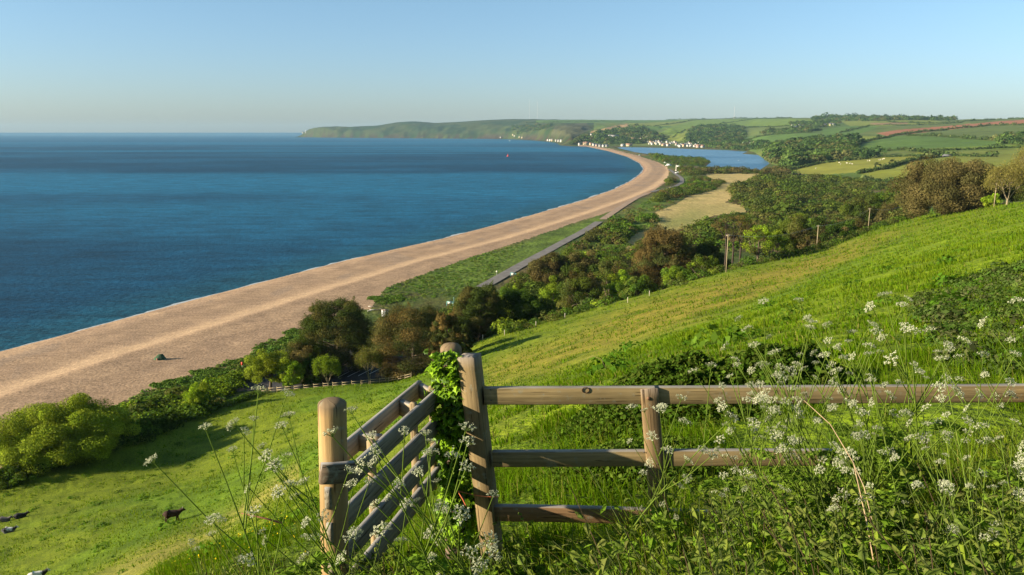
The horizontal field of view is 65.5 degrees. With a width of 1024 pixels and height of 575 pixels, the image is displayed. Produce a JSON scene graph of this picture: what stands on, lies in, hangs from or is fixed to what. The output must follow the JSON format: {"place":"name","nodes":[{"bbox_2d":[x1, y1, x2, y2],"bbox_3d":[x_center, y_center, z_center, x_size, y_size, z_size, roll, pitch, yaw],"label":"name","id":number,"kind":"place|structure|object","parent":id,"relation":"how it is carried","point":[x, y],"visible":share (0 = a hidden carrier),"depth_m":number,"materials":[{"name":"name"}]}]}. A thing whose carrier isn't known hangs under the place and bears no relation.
{"place":"outdoors","nodes":[
{"label":"outdoors","id":0,"kind":"place"},
{"bbox_2d":[0,133,642,350],"bbox_3d":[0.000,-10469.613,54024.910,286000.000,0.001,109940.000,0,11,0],"label":"sea","id":1,"kind":"structure","parent":0,"point":[99,228],"depth_m":673.74,"materials":[{"name":"liquid"}]},
{"bbox_2d":[228,340,423,391],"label":"car park","id":2,"kind":"structure","parent":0,"point":[352,375],"depth_m":185.97,"materials":[{"name":"asphalt"}]},
{"bbox_2d":[244,348,287,389],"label":"shrub","id":3,"kind":"object","parent":2,"relation":"on","point":[266,362],"visible":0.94,"depth_m":172.08,"materials":[{"name":"green plant"}]},
{"bbox_2d":[276,356,304,389],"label":"shrub","id":4,"kind":"object","parent":2,"relation":"on","point":[287,367],"visible":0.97,"depth_m":171.65,"materials":[{"name":"green plant"}]},
{"bbox_2d":[278,334,331,383],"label":"shrub","id":5,"kind":"object","parent":2,"relation":"on","point":[300,349],"visible":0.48,"depth_m":180.93,"materials":[{"name":"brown plant"}]},
{"bbox_2d":[294,293,377,377],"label":"tree","id":6,"kind":"object","parent":2,"relation":"on","point":[350,314],"visible":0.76,"depth_m":188.46,"materials":[{"name":"green plant"}]},
{"bbox_2d":[0,145,669,467],"bbox_3d":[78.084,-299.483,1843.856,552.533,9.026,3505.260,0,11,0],"label":"beach","id":7,"kind":"structure","parent":0,"point":[115,362],"depth_m":241.96,"materials":[{"name":"beige sand"}]},
{"bbox_2d":[115,333,302,413],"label":"beach plants","id":8,"kind":"object","parent":7,"relation":"on","point":[160,391],"visible":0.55,"depth_m":185.78,"materials":[{"name":"green plant"}]},
{"bbox_2d":[381,243,522,303],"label":"beach plants","id":9,"kind":"object","parent":7,"relation":"on","point":[450,277],"visible":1,"depth_m":309.69,"materials":[{"name":"green plant"}]},
{"bbox_2d":[0,201,1023,574],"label":"grass slope","id":10,"kind":"structure","parent":0,"point":[76,484],"depth_m":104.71,"materials":[{"name":"green plant"}]},
{"bbox_2d":[0,424,171,492],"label":"hedge","id":11,"kind":"object","parent":10,"relation":"on","point":[151,430],"visible":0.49,"depth_m":138.20,"materials":[{"name":"green plant"}]},
{"bbox_2d":[144,384,265,574],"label":"cow parsley","id":12,"kind":"object","parent":10,"relation":"on","point":[248,484],"visible":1,"depth_m":2.73,"materials":[{"name":"green plant"}]},
{"bbox_2d":[2,385,421,574],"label":"weeds","id":13,"kind":"object","parent":10,"relation":"on","point":[140,499],"visible":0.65,"depth_m":108.30,"materials":[{"name":"green plant"}]},
{"bbox_2d":[157,490,319,566],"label":"weeds","id":14,"kind":"object","parent":10,"relation":"on","point":[297,511],"visible":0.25,"depth_m":17.04,"materials":[{"name":"green plant"}]},
{"bbox_2d":[227,388,321,574],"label":"cow parsley","id":15,"kind":"object","parent":10,"relation":"on","point":[304,566],"visible":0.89,"depth_m":2.86,"materials":[{"name":"green plant"}]},
{"bbox_2d":[186,544,401,574],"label":"nettles","id":16,"kind":"object","parent":10,"relation":"on","point":[356,550],"visible":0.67,"depth_m":3.53,"materials":[{"name":"green plant"}]},
{"bbox_2d":[225,417,375,574],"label":"cow parsley","id":17,"kind":"object","parent":10,"relation":"on","point":[283,425],"visible":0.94,"depth_m":2.66,"materials":[{"name":"green plant"}]},
{"bbox_2d":[244,411,362,574],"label":"cow parsley","id":18,"kind":"object","parent":10,"relation":"on","point":[320,557],"visible":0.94,"depth_m":2.82,"materials":[{"name":"green plant"}]},
{"bbox_2d":[257,442,391,574],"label":"cow parsley","id":19,"kind":"object","parent":10,"relation":"on","point":[303,483],"visible":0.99,"depth_m":2.67,"materials":[{"name":"green plant"}]},
{"bbox_2d":[312,354,343,386],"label":"tree","id":20,"kind":"object","parent":10,"relation":"on","point":[326,364],"visible":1,"depth_m":170.56,"materials":[{"name":"green plant"}]},
{"bbox_2d":[318,397,348,574],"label":"gate post","id":21,"kind":"object","parent":10,"relation":"on","point":[331,412],"visible":0.69,"depth_m":3.28,"materials":[{"name":"brown wood"}]},
{"bbox_2d":[301,498,413,574],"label":"cow parsley","id":22,"kind":"object","parent":10,"relation":"on","point":[351,530],"visible":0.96,"depth_m":2.42,"materials":[{"name":"green plant"}]},
{"bbox_2d":[322,422,498,574],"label":"cow parsley","id":23,"kind":"object","parent":10,"relation":"on","point":[427,450],"visible":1,"depth_m":2.52,"materials":[{"name":"green plant"}]},
{"bbox_2d":[367,426,473,574],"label":"cow parsley","id":24,"kind":"object","parent":10,"relation":"on","point":[457,572],"visible":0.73,"depth_m":3.03,"materials":[{"name":"green plant"}]},
{"bbox_2d":[344,406,497,574],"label":"cow parsley","id":25,"kind":"object","parent":10,"relation":"on","point":[417,561],"visible":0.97,"depth_m":2.64,"materials":[{"name":"green plant"}]},
{"bbox_2d":[354,456,499,574],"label":"cow parsley","id":26,"kind":"object","parent":10,"relation":"on","point":[464,514],"visible":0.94,"depth_m":2.54,"materials":[{"name":"green plant"}]},
{"bbox_2d":[428,306,464,360],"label":"cypress tree","id":27,"kind":"object","parent":10,"relation":"on","point":[443,323],"visible":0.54,"depth_m":155.07,"materials":[{"name":"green plant"}]},
{"bbox_2d":[440,342,465,559],"bbox_3d":[-0.346,0.968,4.692,0.134,1.322,0.124,0,11,0],"label":"gate post","id":28,"kind":"object","parent":10,"relation":"on","point":[453,346],"visible":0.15,"depth_m":4.56,"materials":[{"name":"brown wood"}]},
{"bbox_2d":[318,380,441,574],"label":"wooden gate","id":29,"kind":"structure","parent":28,"relation":"attached to","point":[409,409],"depth_m":3.94,"materials":[{"name":"grey wood"}]},
{"bbox_2d":[422,348,478,548],"bbox_3d":[-0.290,0.954,4.566,0.463,1.258,0.209,0,11,0],"label":"ivy","id":30,"kind":"object","parent":28,"relation":"attached to","point":[451,432],"visible":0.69,"depth_m":4.53,"materials":[{"name":"green plant"}]},
{"bbox_2d":[262,496,694,574],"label":"nettles","id":31,"kind":"object","parent":10,"relation":"on","point":[512,568],"visible":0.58,"depth_m":3.70,"materials":[{"name":"green plant"}]},
{"bbox_2d":[138,326,1023,574],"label":"grass","id":32,"kind":"structure","parent":10,"relation":"on","point":[500,477],"depth_m":7.07,"materials":[{"name":"green plant"}]},
{"bbox_2d":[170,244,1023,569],"bbox_3d":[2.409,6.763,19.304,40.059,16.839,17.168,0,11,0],"label":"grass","id":33,"kind":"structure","parent":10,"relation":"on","point":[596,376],"depth_m":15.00,"materials":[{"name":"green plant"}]},
{"bbox_2d":[498,427,783,527],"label":"weeds","id":34,"kind":"object","parent":10,"relation":"on","point":[637,442],"visible":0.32,"depth_m":6.29,"materials":[{"name":"green plant"}]},
{"bbox_2d":[554,361,738,574],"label":"cow parsley","id":35,"kind":"object","parent":10,"relation":"on","point":[674,523],"visible":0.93,"depth_m":3.41,"materials":[{"name":"green plant"}]},
{"bbox_2d":[627,394,708,547],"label":"cow parsley","id":36,"kind":"object","parent":10,"relation":"on","point":[652,511],"visible":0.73,"depth_m":3.66,"materials":[{"name":"green plant"}]},
{"bbox_2d":[512,350,845,448],"bbox_3d":[1.755,1.351,9.127,3.713,1.375,3.638,0,11,0],"label":"bramble","id":37,"kind":"object","parent":10,"relation":"on","point":[672,370],"visible":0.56,"depth_m":8.55,"materials":[{"name":"green plant"}]},
{"bbox_2d":[457,353,1023,557],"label":"wooden fence","id":38,"kind":"object","parent":10,"relation":"on","point":[478,396],"visible":0.7,"depth_m":4.46,"materials":[{"name":"brown wood"}]},
{"bbox_2d":[689,368,799,549],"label":"cow parsley","id":39,"kind":"object","parent":10,"relation":"on","point":[716,482],"visible":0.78,"depth_m":3.52,"materials":[{"name":"green plant"}]},
{"bbox_2d":[472,397,1023,574],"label":"grass","id":40,"kind":"structure","parent":10,"relation":"on","point":[927,498],"depth_m":4.05,"materials":[{"name":"green plant"}]},
{"bbox_2d":[701,396,804,548],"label":"cow parsley","id":41,"kind":"object","parent":10,"relation":"on","point":[791,503],"visible":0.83,"depth_m":3.33,"materials":[{"name":"green plant"}]},
{"bbox_2d":[517,440,1023,574],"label":"nettles","id":42,"kind":"object","parent":10,"relation":"on","point":[980,562],"visible":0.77,"depth_m":2.70,"materials":[{"name":"green plant"}]},
{"bbox_2d":[714,356,826,574],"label":"cow parsley","id":43,"kind":"object","parent":10,"relation":"on","point":[767,494],"visible":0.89,"depth_m":3.26,"materials":[{"name":"green plant"}]},
{"bbox_2d":[661,340,895,430],"bbox_3d":[2.795,1.088,8.873,3.080,1.124,3.210,0,11,0],"label":"bramble","id":44,"kind":"object","parent":10,"relation":"on","point":[748,357],"visible":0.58,"depth_m":8.32,"materials":[{"name":"green plant"}]},
{"bbox_2d":[744,361,820,549],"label":"cow parsley","id":45,"kind":"object","parent":10,"relation":"on","point":[787,463],"visible":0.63,"depth_m":3.49,"materials":[{"name":"green plant"}]},
{"bbox_2d":[748,325,835,559],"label":"cow parsley","id":46,"kind":"object","parent":10,"relation":"on","point":[778,477],"visible":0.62,"depth_m":3.70,"materials":[{"name":"green plant"}]},
{"bbox_2d":[735,316,855,560],"bbox_3d":[1.236,0.810,3.457,0.654,1.296,0.337,5,12,26],"label":"cow parsley","id":47,"kind":"object","parent":10,"relation":"on","point":[837,473],"visible":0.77,"depth_m":3.42,"materials":[{"name":"green plant"}]},
{"bbox_2d":[587,209,1023,374],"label":"weeds","id":48,"kind":"object","parent":10,"relation":"on","point":[695,341],"visible":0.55,"depth_m":18.77,"materials":[{"name":"green plant"}]},
{"bbox_2d":[721,340,898,549],"bbox_3d":[1.320,0.871,3.403,0.880,1.214,0.370,2,11,12],"label":"cow parsley","id":49,"kind":"object","parent":10,"relation":"on","point":[778,471],"visible":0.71,"depth_m":3.43,"materials":[{"name":"green plant"}]},
{"bbox_2d":[741,298,880,532],"bbox_3d":[1.426,0.756,3.682,0.451,1.391,0.869,-9,14,-40],"label":"cow parsley","id":50,"kind":"object","parent":10,"relation":"on","point":[778,374],"visible":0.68,"depth_m":3.77,"materials":[{"name":"green plant"}]},
{"bbox_2d":[812,320,878,523],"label":"cow parsley","id":51,"kind":"object","parent":10,"relation":"on","point":[873,433],"visible":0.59,"depth_m":3.76,"materials":[{"name":"green plant"}]},
{"bbox_2d":[793,297,909,560],"bbox_3d":[1.573,0.760,3.625,0.588,1.347,0.538,2,11,13],"label":"cow parsley","id":52,"kind":"object","parent":10,"relation":"on","point":[845,427],"visible":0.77,"depth_m":3.66,"materials":[{"name":"green plant"}]},
{"bbox_2d":[822,321,901,551],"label":"cow parsley","id":53,"kind":"object","parent":10,"relation":"on","point":[878,446],"visible":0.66,"depth_m":3.88,"materials":[{"name":"green plant"}]},
{"bbox_2d":[796,398,933,559],"bbox_3d":[1.488,0.952,3.124,0.732,1.010,0.308,0,11,-1],"label":"cow parsley","id":54,"kind":"object","parent":10,"relation":"on","point":[867,484],"visible":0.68,"depth_m":3.10,"materials":[{"name":"green plant"}]},
{"bbox_2d":[827,390,910,563],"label":"cow parsley","id":55,"kind":"object","parent":10,"relation":"on","point":[903,510],"visible":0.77,"depth_m":3.14,"materials":[{"name":"green plant"}]},
{"bbox_2d":[826,407,924,569],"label":"cow parsley","id":56,"kind":"object","parent":10,"relation":"on","point":[849,507],"visible":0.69,"depth_m":3.17,"materials":[{"name":"green plant"}]},
{"bbox_2d":[844,295,914,533],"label":"cow parsley","id":57,"kind":"object","parent":10,"relation":"on","point":[881,437],"visible":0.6,"depth_m":3.83,"materials":[{"name":"green plant"}]},
{"bbox_2d":[848,351,930,543],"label":"cow parsley","id":58,"kind":"object","parent":10,"relation":"on","point":[891,499],"visible":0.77,"depth_m":3.28,"materials":[{"name":"green plant"}]},
{"bbox_2d":[851,301,969,516],"bbox_3d":[1.928,0.741,3.795,0.604,1.421,0.485,5,12,25],"label":"cow parsley","id":59,"kind":"object","parent":10,"relation":"on","point":[943,425],"visible":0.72,"depth_m":3.75,"materials":[{"name":"green plant"}]},
{"bbox_2d":[856,350,973,534],"bbox_3d":[1.833,0.827,3.683,0.401,1.314,0.953,4,12,19],"label":"cow parsley","id":60,"kind":"object","parent":10,"relation":"on","point":[897,468],"visible":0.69,"depth_m":3.49,"materials":[{"name":"green plant"}]},
{"bbox_2d":[850,291,984,533],"bbox_3d":[1.790,0.733,3.555,0.678,1.445,0.631,-10,15,-41],"label":"cow parsley","id":61,"kind":"object","parent":10,"relation":"on","point":[891,432],"visible":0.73,"depth_m":3.46,"materials":[{"name":"green plant"}]},
{"bbox_2d":[889,408,974,566],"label":"cow parsley","id":62,"kind":"object","parent":10,"relation":"on","point":[940,563],"visible":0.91,"depth_m":2.83,"materials":[{"name":"green plant"}]},
{"bbox_2d":[886,153,1005,217],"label":"holm oak tree","id":63,"kind":"object","parent":10,"relation":"on","point":[949,186],"visible":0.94,"depth_m":257.96,"materials":[{"name":"brown plant"}]},
{"bbox_2d":[906,350,1022,564],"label":"cow parsley","id":64,"kind":"object","parent":10,"relation":"on","point":[994,500],"visible":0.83,"depth_m":2.98,"materials":[{"name":"green plant"}]},
{"bbox_2d":[906,259,1023,380],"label":"nettles","id":65,"kind":"object","parent":10,"relation":"on","point":[964,321],"visible":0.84,"depth_m":12.37,"materials":[{"name":"green plant"}]},
{"bbox_2d":[911,326,1019,523],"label":"cow parsley","id":66,"kind":"object","parent":10,"relation":"on","point":[995,465],"visible":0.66,"depth_m":3.49,"materials":[{"name":"green plant"}]},
{"bbox_2d":[913,436,1023,574],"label":"cow parsley","id":67,"kind":"object","parent":10,"relation":"on","point":[945,483],"visible":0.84,"depth_m":2.53,"materials":[{"name":"green plant"}]},
{"bbox_2d":[953,353,1023,498],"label":"cow parsley","id":68,"kind":"object","parent":10,"relation":"on","point":[993,474],"visible":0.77,"depth_m":3.11,"materials":[{"name":"green plant"}]},
{"bbox_2d":[963,418,1023,573],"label":"cow parsley","id":69,"kind":"object","parent":10,"relation":"on","point":[1015,463],"visible":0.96,"depth_m":2.51,"materials":[{"name":"green plant"}]},
{"bbox_2d":[978,159,1023,204],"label":"ash tree","id":70,"kind":"object","parent":10,"relation":"on","point":[1010,173],"visible":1,"depth_m":228.97,"materials":[{"name":"beige plant"}]},
{"bbox_2d":[0,0,1023,132],"label":"sky","id":71,"kind":"structure","parent":0,"point":[67,66],"materials":[{"name":"blue"}]},
{"bbox_2d":[477,221,601,286],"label":"road","id":72,"kind":"structure","parent":0,"point":[508,271],"depth_m":367.70,"materials":[{"name":"asphalt"}]},
{"bbox_2d":[114,136,1023,429],"bbox_3d":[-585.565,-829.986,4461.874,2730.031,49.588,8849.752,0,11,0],"label":"marshland","id":73,"kind":"structure","parent":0,"point":[532,246],"depth_m":368.63,"materials":[{"name":"green plant"}]},
{"bbox_2d":[0,391,141,475],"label":"tree","id":74,"kind":"object","parent":73,"relation":"on","point":[81,424],"visible":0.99,"depth_m":130.09,"materials":[{"name":"green plant"}]},
{"bbox_2d":[0,370,236,474],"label":"scrub","id":75,"kind":"object","parent":73,"relation":"on","point":[167,400],"visible":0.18,"depth_m":166.68,"materials":[{"name":"green plant"}]},
{"bbox_2d":[115,394,221,438],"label":"hedge","id":76,"kind":"object","parent":73,"relation":"on","point":[165,418],"visible":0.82,"depth_m":152.47,"materials":[{"name":"green plant"}]},
{"bbox_2d":[185,365,272,400],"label":"hedge","id":77,"kind":"object","parent":73,"relation":"on","point":[236,377],"visible":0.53,"depth_m":178.12,"materials":[{"name":"green plant"}]},
{"bbox_2d":[365,299,450,380],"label":"cypress tree","id":78,"kind":"object","parent":73,"relation":"on","point":[404,320],"visible":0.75,"depth_m":175.05,"materials":[{"name":"plant"}]},
{"bbox_2d":[451,280,508,343],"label":"broadleaf tree","id":79,"kind":"object","parent":73,"relation":"on","point":[490,302],"visible":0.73,"depth_m":188.48,"materials":[{"name":"green plant"}]},
{"bbox_2d":[500,287,555,323],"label":"broadleaf tree","id":80,"kind":"object","parent":73,"relation":"on","point":[526,306],"visible":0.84,"depth_m":192.74,"materials":[{"name":"green plant"}]},
{"bbox_2d":[526,252,570,284],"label":"blackthorn bush","id":81,"kind":"object","parent":73,"relation":"on","point":[538,268],"visible":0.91,"depth_m":285.65,"materials":[{"name":"green plant"}]},
{"bbox_2d":[439,239,689,332],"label":"scrub","id":82,"kind":"object","parent":73,"relation":"on","point":[612,255],"visible":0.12,"depth_m":289.39,"materials":[{"name":"green plant"}]},
{"bbox_2d":[555,247,599,283],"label":"blackthorn bush","id":83,"kind":"object","parent":73,"relation":"on","point":[581,261],"visible":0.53,"depth_m":284.24,"materials":[{"name":"green plant"}]},
{"bbox_2d":[556,267,603,312],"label":"shrub","id":84,"kind":"object","parent":73,"relation":"on","point":[581,284],"visible":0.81,"depth_m":219.64,"materials":[{"name":"green plant"}]},
{"bbox_2d":[462,264,734,342],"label":"hedge","id":85,"kind":"object","parent":73,"relation":"on","point":[550,315],"visible":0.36,"depth_m":190.53,"materials":[{"name":"green plant"}]},
{"bbox_2d":[566,213,661,252],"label":"scrub","id":86,"kind":"object","parent":73,"relation":"on","point":[616,231],"visible":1,"depth_m":437.18,"materials":[{"name":"green plant"}]},
{"bbox_2d":[593,259,634,298],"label":"shrub","id":87,"kind":"object","parent":73,"relation":"on","point":[605,271],"visible":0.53,"depth_m":242.05,"materials":[{"name":"green plant"}]},
{"bbox_2d":[615,275,658,298],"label":"shrub","id":88,"kind":"object","parent":73,"relation":"on","point":[631,286],"visible":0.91,"depth_m":208.53,"materials":[{"name":"green plant"}]},
{"bbox_2d":[630,219,699,295],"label":"broadleaf tree","id":89,"kind":"object","parent":73,"relation":"on","point":[664,243],"visible":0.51,"depth_m":243.60,"materials":[{"name":"brown plant"}]},
{"bbox_2d":[650,175,726,201],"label":"scrub","id":90,"kind":"object","parent":73,"relation":"on","point":[667,194],"visible":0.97,"depth_m":801.20,"materials":[{"name":"green plant"}]},
{"bbox_2d":[626,174,755,248],"bbox_3d":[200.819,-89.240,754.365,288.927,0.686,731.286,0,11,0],"label":"reed bed","id":91,"kind":"object","parent":73,"relation":"on","point":[689,210],"visible":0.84,"depth_m":610.37,"materials":[{"name":"plant"}]},
{"bbox_2d":[683,237,731,278],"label":"holly tree","id":92,"kind":"object","parent":73,"relation":"on","point":[708,248],"visible":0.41,"depth_m":250.90,"materials":[{"name":"green plant"}]},
{"bbox_2d":[514,181,935,288],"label":"scrub","id":93,"kind":"object","parent":73,"relation":"on","point":[659,208],"visible":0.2,"depth_m":553.26,"materials":[{"name":"green plant"}]},
{"bbox_2d":[674,164,792,175],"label":"scrub","id":94,"kind":"object","parent":73,"relation":"on","point":[691,170],"visible":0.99,"depth_m":1123.82,"materials":[{"name":"green plant"}]},
{"bbox_2d":[711,214,758,269],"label":"pine tree","id":95,"kind":"object","parent":73,"relation":"on","point":[726,232],"visible":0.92,"depth_m":237.32,"materials":[{"name":"green plant"}]},
{"bbox_2d":[740,224,775,261],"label":"broadleaf tree","id":96,"kind":"object","parent":73,"relation":"on","point":[767,232],"visible":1,"depth_m":228.88,"materials":[{"name":"green plant"}]},
{"bbox_2d":[770,212,811,251],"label":"broadleaf tree","id":97,"kind":"object","parent":73,"relation":"on","point":[794,223],"visible":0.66,"depth_m":266.03,"materials":[{"name":"green plant"}]},
{"bbox_2d":[682,196,913,252],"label":"scrub","id":98,"kind":"object","parent":73,"relation":"on","point":[701,229],"visible":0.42,"depth_m":456.87,"materials":[{"name":"green plant"}]},
{"bbox_2d":[726,172,900,215],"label":"scrub","id":99,"kind":"object","parent":73,"relation":"on","point":[783,191],"visible":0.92,"depth_m":722.22,"materials":[{"name":"green plant"}]},
{"bbox_2d":[808,217,865,241],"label":"thorn thicket","id":100,"kind":"object","parent":73,"relation":"on","point":[842,228],"visible":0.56,"depth_m":299.30,"materials":[{"name":"green plant"}]},
{"bbox_2d":[839,193,881,230],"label":"broadleaf tree","id":101,"kind":"object","parent":73,"relation":"on","point":[859,205],"visible":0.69,"depth_m":396.90,"materials":[{"name":"green plant"}]},
{"bbox_2d":[728,199,1004,266],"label":"hedge","id":102,"kind":"object","parent":73,"relation":"on","point":[782,254],"visible":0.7,"depth_m":249.85,"materials":[{"name":"green plant"}]},
{"bbox_2d":[298,118,1023,192],"bbox_3d":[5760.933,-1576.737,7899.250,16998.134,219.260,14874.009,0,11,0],"label":"hills","id":103,"kind":"structure","parent":0,"point":[568,132],"depth_m":3575.46,"materials":[{"name":"green plant"}]},
{"bbox_2d":[568,123,664,144],"bbox_3d":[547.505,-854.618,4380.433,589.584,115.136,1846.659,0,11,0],"label":"woodland","id":104,"kind":"object","parent":103,"relation":"on","point":[638,132],"visible":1,"depth_m":3801.10,"materials":[{"name":"green plant"}]},
{"bbox_2d":[682,123,768,150],"bbox_3d":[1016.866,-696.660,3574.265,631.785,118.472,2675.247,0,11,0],"label":"woodland","id":105,"kind":"object","parent":103,"relation":"on","point":[710,136],"visible":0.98,"depth_m":3413.53,"materials":[{"name":"green plant"}]},
{"bbox_2d":[762,133,886,165],"bbox_3d":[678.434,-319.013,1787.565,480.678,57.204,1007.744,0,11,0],"label":"woodland","id":106,"kind":"object","parent":103,"relation":"on","point":[792,151],"visible":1,"depth_m":1503.75,"materials":[{"name":"green plant"}]},
{"bbox_2d":[810,112,957,120],"bbox_3d":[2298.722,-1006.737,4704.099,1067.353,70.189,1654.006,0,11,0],"label":"woodland","id":107,"kind":"object","parent":103,"relation":"on","point":[855,117],"visible":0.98,"depth_m":4247.19,"materials":[{"name":"green plant"}]},
{"bbox_2d":[620,147,768,169],"bbox_3d":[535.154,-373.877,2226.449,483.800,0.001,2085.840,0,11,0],"label":"lagoon","id":108,"kind":"structure","parent":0,"point":[721,158],"depth_m":2057.16,"materials":[{"name":"liquid"}]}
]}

